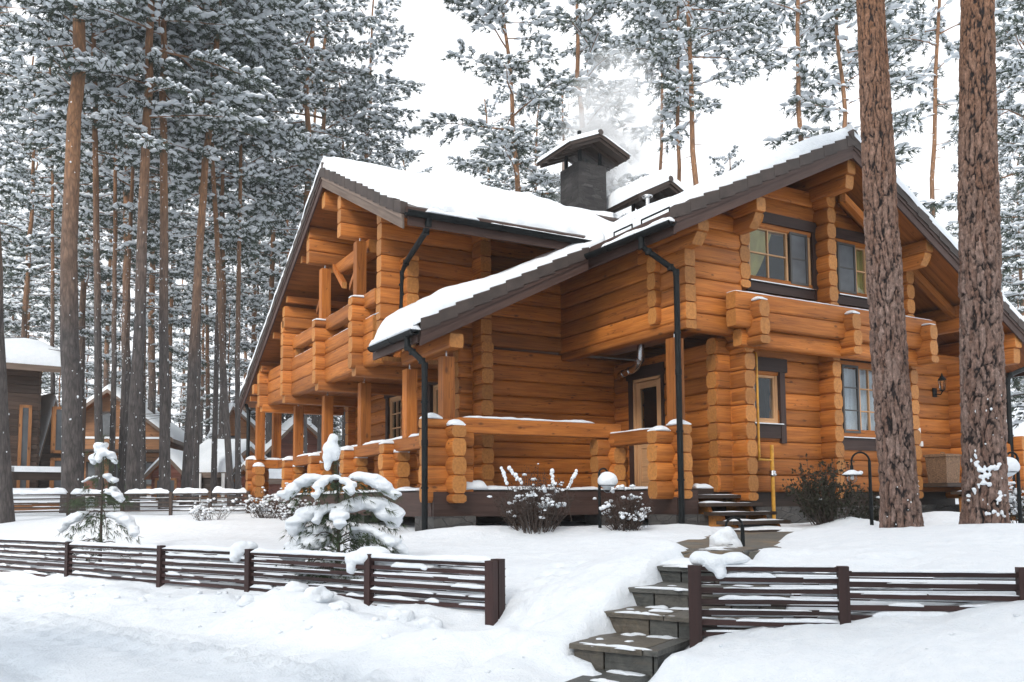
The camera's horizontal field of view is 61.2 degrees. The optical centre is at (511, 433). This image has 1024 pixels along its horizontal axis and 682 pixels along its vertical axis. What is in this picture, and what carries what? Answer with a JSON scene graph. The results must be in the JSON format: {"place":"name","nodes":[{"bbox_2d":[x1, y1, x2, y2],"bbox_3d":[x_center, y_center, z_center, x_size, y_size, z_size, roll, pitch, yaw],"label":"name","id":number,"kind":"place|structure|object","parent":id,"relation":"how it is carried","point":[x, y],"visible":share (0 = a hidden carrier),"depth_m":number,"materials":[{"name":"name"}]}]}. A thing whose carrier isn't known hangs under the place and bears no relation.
{"place":"outdoors","nodes":[
{"label":"outdoors","id":0,"kind":"place"},
{"bbox_2d":[0,487,1023,681],"bbox_3d":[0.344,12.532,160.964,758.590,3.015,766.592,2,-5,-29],"label":"snowy ground","id":1,"kind":"structure","parent":0,"point":[567,583],"depth_m":7.23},
{"bbox_2d":[0,6,26,522],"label":"pine tree","id":2,"kind":"object","parent":1,"relation":"on","point":[7,512],"visible":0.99,"depth_m":19.99,"materials":[{"name":"brown plant"}]},
{"bbox_2d":[0,149,60,339],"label":"pine tree","id":3,"kind":"object","parent":1,"relation":"on","point":[30,305],"visible":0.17,"depth_m":57.08,"materials":[{"name":"white plant"}]},
{"bbox_2d":[3,193,61,395],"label":"pine tree","id":4,"kind":"object","parent":1,"relation":"on","point":[47,325],"visible":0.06,"depth_m":68.25,"materials":[{"name":"white plant"}]},
{"bbox_2d":[0,21,89,332],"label":"pine tree","id":5,"kind":"object","parent":1,"relation":"on","point":[5,258],"visible":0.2,"depth_m":44.38,"materials":[{"name":"white plant"}]},
{"bbox_2d":[5,338,86,510],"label":"dark house","id":6,"kind":"structure","parent":1,"relation":"on","point":[29,362],"depth_m":27.25,"materials":[{"name":"wood"}]},
{"bbox_2d":[16,405,31,487],"bbox_3d":[-15.378,0.652,27.303,0.350,3.100,0.260,3,-6,-37],"label":"window","id":7,"kind":"structure","parent":6,"relation":"in","point":[25,411],"depth_m":27.25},
{"bbox_2d":[50,406,61,453],"bbox_3d":[-14.587,-0.104,27.969,0.450,1.500,0.260,3,-6,-37],"label":"window","id":8,"kind":"structure","parent":6,"relation":"in","point":[56,421],"depth_m":27.82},
{"bbox_2d":[0,36,92,338],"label":"pine tree","id":9,"kind":"object","parent":1,"relation":"on","point":[18,139],"visible":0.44,"depth_m":37.00,"materials":[{"name":"white plant"}]},
{"bbox_2d":[36,393,60,487],"bbox_3d":[-17.522,0.733,30.911,5.700,3.970,1.354,-4,-6,40],"label":"dark annex","id":10,"kind":"object","parent":1,"relation":"on","point":[48,402],"visible":0.07,"depth_m":29.16,"materials":[{"name":"wood"}]},
{"bbox_2d":[0,7,137,394],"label":"pine tree","id":11,"kind":"object","parent":1,"relation":"on","point":[15,150],"visible":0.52,"depth_m":34.59,"materials":[{"name":"white plant"}]},
{"bbox_2d":[5,129,136,335],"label":"pine tree","id":12,"kind":"object","parent":1,"relation":"on","point":[37,222],"visible":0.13,"depth_m":49.07,"materials":[{"name":"white plant"}]},
{"bbox_2d":[55,306,93,406],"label":"pine tree","id":13,"kind":"object","parent":1,"relation":"on","point":[87,374],"visible":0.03,"depth_m":67.00,"materials":[{"name":"grey plant"}]},
{"bbox_2d":[32,245,120,403],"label":"pine tree","id":14,"kind":"object","parent":1,"relation":"on","point":[92,368],"visible":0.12,"depth_m":73.95,"materials":[{"name":"grey plant"}]},
{"bbox_2d":[0,38,159,444],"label":"pine tree","id":15,"kind":"object","parent":1,"relation":"on","point":[84,332],"visible":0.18,"depth_m":40.54,"materials":[{"name":"grey plant"}]},
{"bbox_2d":[11,0,176,512],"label":"pine tree","id":16,"kind":"object","parent":1,"relation":"on","point":[72,469],"visible":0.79,"depth_m":23.77,"materials":[{"name":"brown plant"}]},
{"bbox_2d":[20,1,178,505],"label":"pine tree","id":17,"kind":"object","parent":1,"relation":"on","point":[115,184],"visible":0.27,"depth_m":30.37,"materials":[{"name":"grey plant"}]},
{"bbox_2d":[56,431,143,561],"bbox_3d":[-5.816,0.987,12.282,1.152,2.098,1.083,2,-5,-29],"label":"young pine","id":18,"kind":"object","parent":1,"relation":"on","point":[102,453],"visible":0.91,"depth_m":12.21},
{"bbox_2d":[20,17,191,500],"bbox_3d":[-16.259,-9.419,35.191,6.926,25.682,7.348,3,-6,-44],"label":"pine tree","id":19,"kind":"object","parent":1,"relation":"on","point":[125,199],"visible":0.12,"depth_m":34.63,"materials":[{"name":"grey plant"}]},
{"bbox_2d":[49,145,168,387],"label":"pine tree","id":20,"kind":"object","parent":1,"relation":"on","point":[106,366],"visible":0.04,"depth_m":58.03,"materials":[{"name":"grey plant"}]},
{"bbox_2d":[0,0,259,505],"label":"pine tree","id":21,"kind":"object","parent":1,"relation":"on","point":[12,33],"visible":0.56,"depth_m":26.28,"materials":[{"name":"grey plant"}]},
{"bbox_2d":[13,486,250,515],"bbox_3d":[-10.234,1.890,21.955,7.219,1.068,0.134,0,-4,0],"label":"garden fence","id":22,"kind":"object","parent":1,"relation":"on","point":[57,491],"visible":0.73,"depth_m":21.93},
{"bbox_2d":[84,384,183,495],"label":"timber house","id":23,"kind":"structure","parent":1,"relation":"on","point":[176,436],"depth_m":46.53,"materials":[{"name":"wood"}]},
{"bbox_2d":[58,77,214,496],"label":"pine tree","id":24,"kind":"object","parent":1,"relation":"on","point":[178,313],"visible":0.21,"depth_m":44.04,"materials":[{"name":"grey plant"}]},
{"bbox_2d":[41,13,236,503],"bbox_3d":[-13.982,-8.886,32.411,6.513,24.149,6.909,-3,-5,32],"label":"pine tree","id":25,"kind":"object","parent":1,"relation":"on","point":[129,214],"visible":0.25,"depth_m":31.23,"materials":[{"name":"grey plant"}]},
{"bbox_2d":[116,249,188,421],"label":"pine tree","id":26,"kind":"object","parent":1,"relation":"on","point":[178,346],"visible":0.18,"depth_m":77.07,"materials":[{"name":"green plant"}]},
{"bbox_2d":[46,0,268,508],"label":"pine tree","id":27,"kind":"object","parent":1,"relation":"on","point":[95,67],"visible":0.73,"depth_m":26.26,"materials":[{"name":"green plant"}]},
{"bbox_2d":[84,42,230,412],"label":"pine tree","id":28,"kind":"object","parent":1,"relation":"on","point":[151,394],"visible":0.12,"depth_m":49.45,"materials":[{"name":"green plant"}]},
{"bbox_2d":[30,0,296,509],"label":"pine tree","id":29,"kind":"object","parent":1,"relation":"on","point":[145,143],"visible":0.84,"depth_m":25.53,"materials":[{"name":"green plant"}]},
{"bbox_2d":[130,194,218,422],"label":"pine tree","id":30,"kind":"object","parent":1,"relation":"on","point":[175,300],"visible":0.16,"depth_m":53.27,"materials":[{"name":"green plant"}]},
{"bbox_2d":[144,448,207,500],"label":"wood shed","id":31,"kind":"structure","parent":1,"relation":"on","point":[176,461],"depth_m":35.86,"materials":[{"name":"tile"}]},
{"bbox_2d":[171,340,187,430],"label":"pine tree","id":32,"kind":"object","parent":1,"relation":"on","point":[180,382],"visible":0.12,"depth_m":87.57,"materials":[{"name":"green plant"}]},
{"bbox_2d":[98,1,275,504],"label":"pine tree","id":33,"kind":"object","parent":1,"relation":"on","point":[175,214],"visible":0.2,"depth_m":30.48,"materials":[{"name":"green plant"}]},
{"bbox_2d":[146,248,234,429],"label":"pine tree","id":34,"kind":"object","parent":1,"relation":"on","point":[184,384],"visible":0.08,"depth_m":90.90,"materials":[{"name":"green plant"}]},
{"bbox_2d":[156,226,245,443],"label":"pine tree","id":35,"kind":"object","parent":1,"relation":"on","point":[203,388],"visible":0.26,"depth_m":64.47,"materials":[{"name":"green plant"}]},
{"bbox_2d":[135,0,281,504],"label":"pine tree","id":36,"kind":"object","parent":1,"relation":"on","point":[188,457],"visible":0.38,"depth_m":27.27,"materials":[{"name":"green plant"}]},
{"bbox_2d":[86,0,338,504],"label":"pine tree","id":37,"kind":"object","parent":1,"relation":"on","point":[253,6],"visible":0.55,"depth_m":28.76,"materials":[{"name":"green plant"}]},
{"bbox_2d":[188,497,237,520],"bbox_3d":[-6.381,1.671,18.512,1.108,0.614,1.033,2,-5,-29],"label":"shrub","id":38,"kind":"object","parent":1,"relation":"on","point":[198,507],"visible":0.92,"depth_m":18.32,"materials":[{"name":"white plant"}]},
{"bbox_2d":[168,197,259,435],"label":"pine tree","id":39,"kind":"object","parent":1,"relation":"on","point":[208,302],"visible":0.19,"depth_m":59.44,"materials":[{"name":"grey plant"}]},
{"bbox_2d":[157,2,281,438],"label":"pine tree","id":40,"kind":"object","parent":1,"relation":"on","point":[178,245],"visible":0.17,"depth_m":43.04,"materials":[{"name":"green plant"}]},
{"bbox_2d":[199,448,243,500],"bbox_3d":[-10.780,1.733,32.210,1.287,2.403,2.080,0,-4,0],"label":"porch shelter","id":41,"kind":"object","parent":1,"relation":"on","point":[205,471],"visible":0.5,"depth_m":31.37,"materials":[{"name":"tile"}]},
{"bbox_2d":[138,3,315,500],"bbox_3d":[-10.646,-8.881,32.408,6.513,24.149,6.909,-3,-5,34],"label":"pine tree","id":42,"kind":"object","parent":1,"relation":"on","point":[294,178],"visible":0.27,"depth_m":31.39,"materials":[{"name":"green plant"}]},
{"bbox_2d":[201,304,253,439],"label":"pine tree","id":43,"kind":"object","parent":1,"relation":"on","point":[229,374],"visible":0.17,"depth_m":51.87,"materials":[{"name":"grey plant"}]},
{"bbox_2d":[199,439,267,498],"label":"long shed","id":44,"kind":"structure","parent":1,"relation":"on","point":[206,445],"depth_m":39.18,"materials":[{"name":"tile"}]},
{"bbox_2d":[204,401,265,444],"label":"gabled house","id":45,"kind":"structure","parent":1,"relation":"on","point":[243,416],"depth_m":49.57,"materials":[{"name":"wood"}]},
{"bbox_2d":[204,237,275,412],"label":"pine tree","id":46,"kind":"object","parent":1,"relation":"on","point":[248,351],"visible":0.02,"depth_m":77.13,"materials":[{"name":"grey plant"}]},
{"bbox_2d":[158,0,334,504],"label":"pine tree","id":47,"kind":"object","parent":1,"relation":"on","point":[298,151],"visible":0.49,"depth_m":30.27,"materials":[{"name":"grey plant"}]},
{"bbox_2d":[205,157,291,410],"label":"pine tree","id":48,"kind":"object","parent":1,"relation":"on","point":[233,275],"visible":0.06,"depth_m":70.13,"materials":[{"name":"grey plant"}]},
{"bbox_2d":[202,136,296,408],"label":"pine tree","id":49,"kind":"object","parent":1,"relation":"on","point":[213,297],"visible":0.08,"depth_m":60.02,"materials":[{"name":"grey plant"}]},
{"bbox_2d":[218,235,285,429],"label":"pine tree","id":50,"kind":"object","parent":1,"relation":"on","point":[257,269],"visible":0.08,"depth_m":55.08,"materials":[{"name":"grey plant"}]},
{"bbox_2d":[0,536,505,625],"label":"rail fence","id":51,"kind":"object","parent":1,"relation":"on","point":[370,560],"visible":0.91,"depth_m":9.13,"materials":[{"name":"paint"}]},
{"bbox_2d":[233,460,282,500],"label":"red shed","id":52,"kind":"structure","parent":1,"relation":"on","point":[275,479],"depth_m":31.87,"materials":[{"name":"tile"}]},
{"bbox_2d":[207,26,315,457],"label":"pine tree","id":53,"kind":"object","parent":1,"relation":"on","point":[271,286],"visible":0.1,"depth_m":43.44,"materials":[{"name":"grey plant"}]},
{"bbox_2d":[239,487,301,518],"bbox_3d":[-5.375,1.578,19.586,1.410,0.794,1.433,2,-5,-29],"label":"shrub","id":54,"kind":"object","parent":1,"relation":"on","point":[264,510],"visible":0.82,"depth_m":19.39,"materials":[{"name":"white plant"}]},
{"bbox_2d":[230,115,311,420],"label":"pine tree","id":55,"kind":"object","parent":1,"relation":"on","point":[248,344],"visible":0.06,"depth_m":52.99,"materials":[{"name":"grey plant"}]},
{"bbox_2d":[265,416,316,457],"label":"brown house","id":56,"kind":"structure","parent":1,"relation":"on","point":[287,442],"depth_m":43.29,"materials":[{"name":"wood"}]},
{"bbox_2d":[268,482,318,520],"bbox_3d":[-4.518,1.445,17.974,1.021,0.866,1.222,-2,-5,24],"label":"shrub","id":57,"kind":"object","parent":1,"relation":"on","point":[284,513],"visible":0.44,"depth_m":17.86,"materials":[{"name":"white plant"}]},
{"bbox_2d":[214,0,379,453],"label":"pine tree","id":58,"kind":"object","parent":1,"relation":"on","point":[329,99],"visible":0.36,"depth_m":35.28,"materials":[{"name":"green plant"}]},
{"bbox_2d":[215,0,403,451],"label":"pine tree","id":59,"kind":"object","parent":1,"relation":"on","point":[350,115],"visible":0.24,"depth_m":38.45,"materials":[{"name":"green plant"}]},
{"bbox_2d":[261,25,376,426],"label":"pine tree","id":60,"kind":"object","parent":1,"relation":"on","point":[314,417],"visible":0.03,"depth_m":48.83,"materials":[{"name":"green plant"}]},
{"bbox_2d":[264,431,408,583],"bbox_3d":[-1.877,0.885,9.599,1.669,1.930,1.275,2,-5,-29],"label":"young pine","id":61,"kind":"object","parent":1,"relation":"on","point":[315,535],"visible":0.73,"depth_m":9.46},
{"bbox_2d":[301,78,399,446],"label":"pine tree","id":62,"kind":"object","parent":1,"relation":"on","point":[387,163],"visible":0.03,"depth_m":42.77,"materials":[{"name":"green plant"}]},
{"bbox_2d":[284,0,427,184],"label":"pine tree","id":63,"kind":"object","parent":1,"relation":"on","point":[392,82],"visible":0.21,"depth_m":41.41,"materials":[{"name":"green plant"}]},
{"bbox_2d":[446,86,530,187],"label":"pine tree","id":64,"kind":"object","parent":1,"relation":"on","point":[484,111],"visible":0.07,"depth_m":57.96,"materials":[{"name":"green plant"}]},
{"bbox_2d":[411,0,608,200],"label":"pine tree","id":65,"kind":"object","parent":1,"relation":"on","point":[513,139],"visible":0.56,"depth_m":35.10,"materials":[{"name":"green plant"}]},
{"bbox_2d":[12,581,1023,672],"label":"snow clods","id":66,"kind":"object","parent":1,"relation":"on","point":[320,594],"visible":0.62,"depth_m":8.31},
{"bbox_2d":[480,82,566,203],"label":"pine tree","id":67,"kind":"object","parent":1,"relation":"on","point":[506,185],"visible":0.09,"depth_m":53.07,"materials":[{"name":"green plant"}]},
{"bbox_2d":[487,463,582,533],"bbox_3d":[0.338,0.917,12.287,1.283,1.000,1.318,2,-5,-29],"label":"shrub","id":68,"kind":"object","parent":1,"relation":"on","point":[545,503],"visible":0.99,"depth_m":12.17,"materials":[{"name":"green plant"}]},
{"bbox_2d":[523,68,623,202],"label":"pine tree","id":69,"kind":"object","parent":1,"relation":"on","point":[553,110],"visible":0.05,"depth_m":55.69,"materials":[{"name":"green plant"}]},
{"bbox_2d":[520,0,652,218],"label":"pine tree","id":70,"kind":"object","parent":1,"relation":"on","point":[593,36],"visible":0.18,"depth_m":39.91,"materials":[{"name":"white plant"}]},
{"bbox_2d":[598,468,617,527],"bbox_3d":[1.385,1.000,12.459,0.282,1.012,0.292,2,-5,-29],"label":"garden lamp","id":71,"kind":"object","parent":1,"relation":"on","point":[607,480],"visible":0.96,"depth_m":12.41,"materials":[{"name":"black metal"}]},
{"bbox_2d":[593,484,653,530],"bbox_3d":[1.630,1.046,12.316,0.869,0.764,1.008,0,-5,-3],"label":"shrub","id":72,"kind":"object","parent":1,"relation":"on","point":[623,517],"visible":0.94,"depth_m":12.12,"materials":[{"name":"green plant"}]},
{"bbox_2d":[239,125,1023,531],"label":"log house","id":73,"kind":"structure","parent":1,"relation":"on","point":[675,349],"depth_m":15.61,"materials":[{"name":"wood"}]},
{"bbox_2d":[384,395,401,439],"bbox_3d":[-2.575,-0.173,19.225,0.150,1.800,1.050,2,-5,-29],"label":"porch window","id":74,"kind":"structure","parent":73,"relation":"in","point":[392,413],"depth_m":19.44,"materials":[{"name":"brown wood"}]},
{"bbox_2d":[428,382,437,413],"bbox_3d":[-1.369,-0.051,17.075,0.160,2.400,1.250,2,-5,-29],"label":"window","id":75,"kind":"structure","parent":73,"relation":"in","point":[432,390],"depth_m":17.46,"materials":[{"name":"brown wood"}]},
{"bbox_2d":[626,362,665,486],"bbox_3d":[2.916,-0.001,16.832,0.961,2.600,1.730,2,-5,-29],"label":"entrance door","id":76,"kind":"structure","parent":73,"relation":"in","point":[649,378],"depth_m":16.78,"materials":[{"name":"brown wood"}]},
{"bbox_2d":[752,357,786,442],"bbox_3d":[4.262,-0.585,15.273,1.330,1.540,0.685,2,-5,-29],"label":"window","id":77,"kind":"structure","parent":73,"relation":"in","point":[778,395],"depth_m":15.16,"materials":[{"name":"brown wood"}]},
{"bbox_2d":[746,212,818,300],"bbox_3d":[4.652,-3.147,15.707,2.290,1.670,0.685,2,-5,-29],"label":"window","id":78,"kind":"structure","parent":73,"relation":"in","point":[771,256],"depth_m":15.63,"materials":[{"name":"grey wood"}]},
{"bbox_2d":[835,227,868,308],"bbox_3d":[6.690,-3.097,16.602,1.720,1.440,0.235,2,-5,-29],"label":"window","id":79,"kind":"structure","parent":73,"relation":"in","point":[851,262],"depth_m":16.36,"materials":[{"name":"brown wood"}]},
{"bbox_2d":[840,359,875,450],"bbox_3d":[6.575,-0.604,16.590,2.170,1.990,0.685,2,-5,-29],"label":"window","id":80,"kind":"structure","parent":73,"relation":"in","point":[857,409],"depth_m":16.30,"materials":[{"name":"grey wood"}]},
{"bbox_2d":[566,0,754,169],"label":"pine tree","id":81,"kind":"object","parent":1,"relation":"on","point":[615,41],"visible":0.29,"depth_m":48.12,"materials":[{"name":"green plant"}]},
{"bbox_2d":[566,546,789,681],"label":"stone steps","id":82,"kind":"structure","parent":1,"relation":"on","point":[647,638],"depth_m":6.50,"materials":[{"name":"stone"}]},
{"bbox_2d":[569,0,789,185],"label":"pine tree","id":83,"kind":"object","parent":1,"relation":"on","point":[682,43],"visible":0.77,"depth_m":33.91,"materials":[{"name":"green plant"}]},
{"bbox_2d":[616,0,789,181],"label":"pine tree","id":84,"kind":"object","parent":1,"relation":"on","point":[659,21],"visible":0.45,"depth_m":36.96,"materials":[{"name":"green plant"}]},
{"bbox_2d":[709,145,743,176],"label":"pine tree","id":85,"kind":"object","parent":1,"relation":"on","point":[729,158],"visible":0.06,"depth_m":49.20,"materials":[{"name":"white plant"}]},
{"bbox_2d":[709,517,744,546],"bbox_3d":[2.220,1.150,8.938,0.382,0.582,0.268,0,-5,-2],"label":"garden lamp","id":86,"kind":"object","parent":1,"relation":"on","point":[726,536],"visible":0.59,"depth_m":8.86,"materials":[{"name":"black metal"}]},
{"bbox_2d":[676,532,791,559],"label":"flagstone path","id":87,"kind":"structure","parent":1,"relation":"on","point":[762,539],"depth_m":9.85,"materials":[{"name":"stone"}]},
{"bbox_2d":[719,0,886,141],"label":"pine tree","id":88,"kind":"object","parent":1,"relation":"on","point":[797,9],"visible":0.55,"depth_m":37.23,"materials":[{"name":"green plant"}]},
{"bbox_2d":[781,448,873,524],"bbox_3d":[4.915,0.813,13.445,1.366,1.213,1.330,2,-5,-29],"label":"shrub","id":89,"kind":"object","parent":1,"relation":"on","point":[811,501],"visible":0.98,"depth_m":13.30,"materials":[{"name":"green plant"}]},
{"bbox_2d":[688,551,1023,647],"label":"rail fence","id":90,"kind":"object","parent":1,"relation":"on","point":[719,566],"visible":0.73,"depth_m":5.97,"materials":[{"name":"paint"}]},
{"bbox_2d":[842,451,873,524],"bbox_3d":[4.604,0.838,11.586,0.363,1.192,0.274,2,-5,-29],"label":"garden lamp","id":91,"kind":"object","parent":1,"relation":"on","point":[851,472],"visible":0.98,"depth_m":11.56,"materials":[{"name":"black metal"}]},
{"bbox_2d":[762,0,955,218],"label":"pine tree","id":92,"kind":"object","parent":1,"relation":"on","point":[900,117],"visible":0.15,"depth_m":37.15,"materials":[{"name":"green plant"}]},
{"bbox_2d":[850,491,879,520],"bbox_3d":[5.703,1.193,13.535,1.006,0.740,1.005,2,-5,-29],"label":"shrub","id":93,"kind":"object","parent":1,"relation":"on","point":[866,513],"visible":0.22,"depth_m":13.50,"materials":[{"name":"green plant"}]},
{"bbox_2d":[856,0,923,527],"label":"pine tree","id":94,"kind":"object","parent":1,"relation":"on","point":[900,502],"visible":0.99,"depth_m":9.52,"materials":[{"name":"brown plant"}]},
{"bbox_2d":[841,0,1023,216],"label":"pine tree","id":95,"kind":"object","parent":1,"relation":"on","point":[919,35],"visible":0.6,"depth_m":37.57,"materials":[{"name":"green plant"}]},
{"bbox_2d":[935,0,1023,262],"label":"pine tree","id":96,"kind":"object","parent":1,"relation":"on","point":[1008,103],"visible":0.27,"depth_m":41.16,"materials":[{"name":"green plant"}]},
{"bbox_2d":[936,142,1023,313],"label":"pine tree","id":97,"kind":"object","parent":1,"relation":"on","point":[955,227],"visible":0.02,"depth_m":66.50,"materials":[{"name":"green plant"}]},
{"bbox_2d":[957,0,1010,523],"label":"pine tree","id":98,"kind":"object","parent":1,"relation":"on","point":[984,465],"visible":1,"depth_m":9.22,"materials":[{"name":"brown plant"}]},
{"bbox_2d":[955,407,1023,498],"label":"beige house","id":99,"kind":"structure","parent":1,"relation":"on","point":[1018,430],"depth_m":29.28,"materials":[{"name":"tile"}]},
{"bbox_2d":[996,0,1023,428],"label":"pine tree","id":100,"kind":"object","parent":1,"relation":"on","point":[1011,67],"visible":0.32,"depth_m":22.90,"materials":[{"name":"green plant"}]},
{"bbox_2d":[998,142,1023,315],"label":"pine tree","id":101,"kind":"object","parent":1,"relation":"on","point":[1005,248],"visible":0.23,"depth_m":55.26,"materials":[{"name":"green plant"}]},
{"bbox_2d":[1000,115,1023,303],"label":"pine tree","id":102,"kind":"object","parent":1,"relation":"on","point":[1008,201],"visible":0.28,"depth_m":55.34,"materials":[{"name":"green plant"}]},
{"bbox_2d":[1007,451,1022,522],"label":"garden lamp","id":103,"kind":"object","parent":1,"relation":"on","point":[1013,464],"visible":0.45,"depth_m":10.94,"materials":[{"name":"black metal"}]},
{"bbox_2d":[1008,478,1023,522],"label":"shrub","id":104,"kind":"object","parent":1,"relation":"on","point":[1013,503],"visible":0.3,"depth_m":11.99,"materials":[{"name":"white plant"}]},
{"bbox_2d":[0,0,1023,437],"label":"sky","id":105,"kind":"structure","parent":0,"point":[748,116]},
{"bbox_2d":[923,452,961,482],"bbox_3d":[8.234,0.653,16.532,0.490,0.590,0.490,2,-5,-29],"label":"planter","id":106,"kind":"object","parent":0,"point":[942,468],"visible":0.98,"depth_m":16.39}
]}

